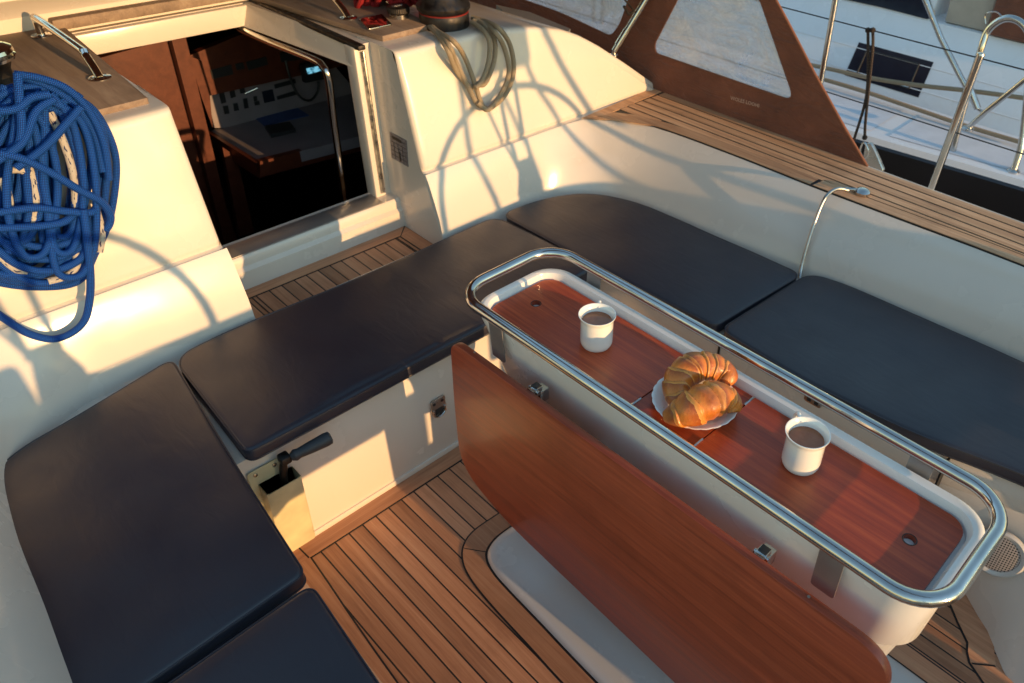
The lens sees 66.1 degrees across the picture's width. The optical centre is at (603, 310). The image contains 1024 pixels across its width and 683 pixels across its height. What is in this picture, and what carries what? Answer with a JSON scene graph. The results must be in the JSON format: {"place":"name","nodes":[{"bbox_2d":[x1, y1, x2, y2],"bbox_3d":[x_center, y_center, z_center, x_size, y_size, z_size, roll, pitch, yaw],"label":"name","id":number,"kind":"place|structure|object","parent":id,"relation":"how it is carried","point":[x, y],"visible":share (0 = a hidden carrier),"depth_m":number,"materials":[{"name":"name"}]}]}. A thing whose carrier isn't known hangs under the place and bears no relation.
{"place":"outdoors","nodes":[
{"label":"outdoors","id":0,"kind":"place"},
{"bbox_2d":[293,446,1012,682],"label":"cockpit floor","id":1,"kind":"structure","parent":0,"point":[405,582],"depth_m":2.11,"materials":[{"name":"brown wood"}]},
{"label":"water","id":2,"kind":"structure","parent":0,"visible":0},
{"bbox_2d":[0,0,1023,682],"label":"sailboat","id":3,"kind":"object","parent":2,"relation":"on","point":[566,116],"visible":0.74,"depth_m":2.57,"materials":[{"name":"white plastic"}]},
{"bbox_2d":[0,41,15,84],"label":"winch","id":4,"kind":"object","parent":3,"relation":"on","point":[7,54],"visible":0.35,"depth_m":1.88,"materials":[{"name":"metal"}]},
{"bbox_2d":[0,70,119,342],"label":"blue rope coil","id":5,"kind":"object","parent":3,"relation":"hanging from","point":[41,115],"visible":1,"depth_m":1.90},
{"bbox_2d":[30,14,111,81],"bbox_3d":[-1.615,-0.796,2.338,0.570,0.079,0.060,31,45,33],"label":"handrail","id":6,"kind":"object","parent":3,"relation":"on","point":[39,23],"visible":1,"depth_m":2.27,"materials":[{"name":"silver metal"}]},
{"bbox_2d":[4,362,305,682],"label":"seat cushion","id":7,"kind":"object","parent":3,"relation":"on","point":[155,547],"visible":0.97,"depth_m":1.70,"materials":[{"name":"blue leather"}]},
{"bbox_2d":[99,37,236,244],"bbox_3d":[-1.836,-0.619,3.372,0.106,1.075,0.328,31,45,33],"label":"cabin partition","id":8,"kind":"object","parent":3,"relation":"attached to","point":[163,72],"visible":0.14,"depth_m":3.25,"materials":[{"name":"brown wood"}]},
{"bbox_2d":[169,588,378,682],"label":"seat cushion","id":9,"kind":"object","parent":3,"relation":"on","point":[301,636],"visible":1,"depth_m":1.50,"materials":[{"name":"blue leather"}]},
{"bbox_2d":[189,29,360,236],"bbox_3d":[-1.404,-0.858,3.668,0.548,0.869,0.832,31,45,33],"label":"chart table","id":10,"kind":"object","parent":3,"relation":"in","point":[230,71],"visible":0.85,"depth_m":3.56,"materials":[{"name":"brown wood"}]},
{"bbox_2d":[245,87,257,93],"bbox_3d":[-1.700,-0.957,3.638,0.190,0.157,0.047,-22,43,-30],"label":"chart lamp","id":11,"kind":"object","parent":10,"relation":"attached to","point":[252,90],"visible":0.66,"depth_m":3.62,"materials":[{"name":"metal"}]},
{"bbox_2d":[265,122,295,137],"bbox_3d":[-1.490,-0.835,3.595,0.113,0.018,0.112,-19,41,-26],"label":"black case","id":12,"kind":"object","parent":10,"relation":"on","point":[279,129],"visible":1,"depth_m":3.58,"materials":[{"name":"plastic"}]},
{"bbox_2d":[256,108,308,125],"bbox_3d":[-1.543,-0.929,3.735,0.218,0.003,0.118,-25,44,-32],"label":"chart book","id":13,"kind":"object","parent":10,"relation":"on","point":[287,115],"visible":1,"depth_m":3.73,"materials":[{"name":"blue paper"}]},
{"bbox_2d":[284,58,324,101],"bbox_3d":[-1.401,-1.095,3.702,0.180,0.205,0.048,-23,43,-30],"label":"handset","id":14,"kind":"object","parent":10,"relation":"attached to","point":[311,72],"visible":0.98,"depth_m":3.68,"materials":[{"name":"black plastic"}]},
{"bbox_2d":[247,458,314,551],"bbox_3d":[-0.856,0.537,2.095,0.055,0.322,0.113,31,45,33],"label":"winch handle pocket","id":15,"kind":"object","parent":3,"relation":"attached to","point":[286,507],"visible":0.73,"depth_m":2.06,"materials":[{"name":"plastic"}]},
{"bbox_2d":[277,432,332,486],"bbox_3d":[-0.785,0.453,2.081,0.161,0.279,0.042,-16,40,-23],"label":"cranking handle","id":16,"kind":"object","parent":15,"relation":"in","point":[313,445],"visible":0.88,"depth_m":2.01,"materials":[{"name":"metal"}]},
{"bbox_2d":[237,26,347,201],"bbox_3d":[-1.183,-0.742,3.005,0.650,0.601,0.036,31,45,33],"label":"companionway grab rail","id":17,"kind":"object","parent":3,"relation":"attached to","point":[322,66],"visible":0.93,"depth_m":2.82,"materials":[{"name":"silver metal"}]},
{"bbox_2d":[245,226,431,318],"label":"step floor","id":18,"kind":"structure","parent":3,"relation":"attached to","point":[306,281],"depth_m":2.72,"materials":[{"name":"brown wood"}]},
{"bbox_2d":[332,0,356,20],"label":"handrail","id":19,"kind":"object","parent":3,"relation":"on","point":[346,16],"visible":1,"depth_m":2.75,"materials":[{"name":"silver metal"}]},
{"bbox_2d":[359,14,391,29],"bbox_3d":[-0.797,-1.008,2.722,0.090,0.006,0.156,-16,40,-24],"label":"steel plate","id":20,"kind":"object","parent":3,"relation":"on","point":[375,22],"visible":1,"depth_m":2.71,"materials":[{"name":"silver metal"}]},
{"bbox_2d":[179,219,586,460],"bbox_3d":[-0.635,0.008,2.430,0.508,0.052,1.229,31,45,33],"label":"seat cushion","id":21,"kind":"object","parent":3,"relation":"on","point":[264,385],"visible":0.85,"depth_m":2.27,"materials":[{"name":"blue leather"}]},
{"bbox_2d":[353,0,417,8],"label":"red rope heap","id":22,"kind":"object","parent":3,"relation":"on","point":[358,4],"visible":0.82,"depth_m":2.86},
{"bbox_2d":[387,3,409,19],"bbox_3d":[-0.731,-1.067,2.776,0.078,0.041,0.078,31,45,33],"label":"round cap","id":23,"kind":"object","parent":3,"relation":"on","point":[398,11],"visible":1,"depth_m":2.75,"materials":[{"name":"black metal"}]},
{"bbox_2d":[390,132,408,166],"bbox_3d":[-0.728,-0.573,2.771,0.114,0.104,0.003,31,45,33],"label":"instruction label","id":24,"kind":"object","parent":3,"relation":"attached to","point":[399,151],"visible":1,"depth_m":2.77,"materials":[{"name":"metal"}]},
{"bbox_2d":[430,395,446,417],"bbox_3d":[-0.510,0.302,2.413,0.011,0.076,0.054,31,45,33],"label":"locker latch","id":25,"kind":"object","parent":3,"relation":"attached to","point":[438,407],"visible":1,"depth_m":2.41,"materials":[{"name":"silver metal"}]},
{"bbox_2d":[416,0,469,31],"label":"winch","id":26,"kind":"object","parent":3,"relation":"on","point":[447,15],"visible":0.98,"depth_m":2.70,"materials":[{"name":"metal"}]},
{"bbox_2d":[427,15,515,111],"bbox_3d":[-0.462,-0.890,2.805,0.290,0.286,0.280,-15,40,-22],"label":"grey rope coil","id":27,"kind":"object","parent":26,"relation":"hanging from","point":[489,29],"visible":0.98,"depth_m":2.74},
{"bbox_2d":[506,194,796,331],"bbox_3d":[0.147,-0.227,2.796,1.006,0.051,0.487,31,45,33],"label":"seat cushion","id":28,"kind":"object","parent":3,"relation":"on","point":[715,283],"visible":0.84,"depth_m":2.72,"materials":[{"name":"blue leather"}]},
{"bbox_2d":[468,0,867,166],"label":"sprayhood","id":29,"kind":"object","parent":3,"relation":"attached to","point":[801,108],"visible":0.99,"depth_m":3.17,"materials":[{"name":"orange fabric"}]},
{"bbox_2d":[535,0,621,33],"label":"window","id":30,"kind":"structure","parent":29,"relation":"in","point":[609,6],"depth_m":3.50,"materials":[{"name":"clear plastic"}]},
{"bbox_2d":[656,0,790,97],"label":"window","id":31,"kind":"structure","parent":29,"relation":"in","point":[681,30],"depth_m":3.10,"materials":[{"name":"clear plastic"}]},
{"bbox_2d":[451,247,1007,682],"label":"cockpit table","id":32,"kind":"object","parent":3,"relation":"on","point":[734,550],"visible":0.98,"depth_m":1.61,"materials":[{"name":"varnished wood"},{"name":"white fiberglass"},{"name":"stainless steel"}]},
{"bbox_2d":[578,300,615,352],"bbox_3d":[-0.012,0.040,1.817,0.091,0.087,0.101,31,45,33],"label":"mug","id":33,"kind":"object","parent":32,"relation":"on","point":[598,318],"visible":1,"depth_m":1.80,"materials":[{"name":"white ceramic"}]},
{"bbox_2d":[652,377,736,429],"bbox_3d":[0.197,0.196,1.672,0.187,0.020,0.187,31,45,33],"label":"plate","id":34,"kind":"object","parent":32,"relation":"on","point":[661,404],"visible":0.21,"depth_m":1.64,"materials":[{"name":"white ceramic"}]},
{"bbox_2d":[662,351,737,404],"bbox_3d":[0.199,0.137,1.685,0.182,0.074,0.109,-18,41,-26],"label":"croissant","id":35,"kind":"object","parent":34,"relation":"on","point":[687,371],"visible":0.83,"depth_m":1.67,"materials":[{"name":"brown food"}]},
{"bbox_2d":[662,380,742,427],"bbox_3d":[0.208,0.191,1.605,0.174,0.083,0.087,-12,39,-19],"label":"croissant","id":36,"kind":"object","parent":34,"relation":"on","point":[700,404],"visible":1,"depth_m":1.57,"materials":[{"name":"brown food"}]},
{"bbox_2d":[781,411,830,475],"bbox_3d":[0.390,0.266,1.531,0.100,0.087,0.091,31,45,33],"label":"mug","id":37,"kind":"object","parent":32,"relation":"on","point":[807,441],"visible":1,"depth_m":1.51,"materials":[{"name":"white ceramic"}]},
{"bbox_2d":[804,395,821,407],"bbox_3d":[0.607,0.258,2.255,0.057,0.038,0.008,31,45,33],"label":"bench latch","id":38,"kind":"object","parent":3,"relation":"attached to","point":[812,402],"visible":0.41,"depth_m":2.26,"materials":[{"name":"black metal"}]},
{"bbox_2d":[819,0,838,84],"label":"stanchion","id":39,"kind":"object","parent":3,"relation":"on","point":[830,27],"visible":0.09,"depth_m":3.09,"materials":[{"name":"silver metal"}]},
{"bbox_2d":[798,187,870,278],"bbox_3d":[0.776,-0.278,2.691,0.324,0.275,0.081,-24,44,-32],"label":"seatback tube","id":40,"kind":"object","parent":3,"relation":"on","point":[862,191],"visible":0.92,"depth_m":2.66,"materials":[{"name":"silver metal"}]},
{"bbox_2d":[724,275,1023,486],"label":"seat cushion","id":41,"kind":"object","parent":3,"relation":"on","point":[935,387],"visible":0.92,"depth_m":2.27,"materials":[{"name":"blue leather"}]},
{"bbox_2d":[928,52,984,189],"bbox_3d":[1.295,-0.662,2.916,0.072,0.618,0.060,31,45,33],"label":"stanchion","id":42,"kind":"object","parent":3,"relation":"on","point":[961,107],"visible":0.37,"depth_m":2.86,"materials":[{"name":"silver metal"}]},
{"bbox_2d":[536,0,1023,154],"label":"lifeline","id":43,"kind":"object","parent":42,"relation":"attached to","point":[835,94],"depth_m":3.09,"materials":[{"name":"metal"}]},
{"bbox_2d":[754,0,1023,69],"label":"lifeline","id":44,"kind":"object","parent":42,"relation":"attached to","point":[903,38],"visible":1,"depth_m":2.88,"materials":[{"name":"metal"}]},
{"bbox_2d":[853,27,884,171],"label":"hanging block","id":45,"kind":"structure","parent":44,"relation":"hanging from","point":[871,156],"depth_m":3.13,"materials":[{"name":"silver metal"}]},
{"bbox_2d":[982,529,1023,577],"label":"cockpit speaker","id":46,"kind":"object","parent":3,"relation":"attached to","point":[1006,560],"visible":0.61,"depth_m":2.04},
{"bbox_2d":[528,0,1023,221],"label":"neighbouring sailboat","id":47,"kind":"object","parent":2,"relation":"on","point":[983,175],"visible":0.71,"depth_m":4.20,"materials":[{"name":"white plastic"}]},
{"bbox_2d":[848,0,934,18],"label":"cabin window","id":48,"kind":"structure","parent":47,"relation":"in","point":[916,8],"depth_m":4.35,"materials":[{"name":"black glass"}]},
{"bbox_2d":[811,63,1023,99],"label":"railing","id":49,"kind":"object","parent":47,"relation":"attached to","point":[930,86],"visible":0.78,"depth_m":4.13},
{"bbox_2d":[818,76,1018,143],"bbox_3d":[1.601,-1.133,4.255,1.455,0.040,0.024,31,45,33],"label":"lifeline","id":50,"kind":"object","parent":47,"relation":"attached to","point":[935,115],"visible":0.75,"depth_m":4.18}
]}

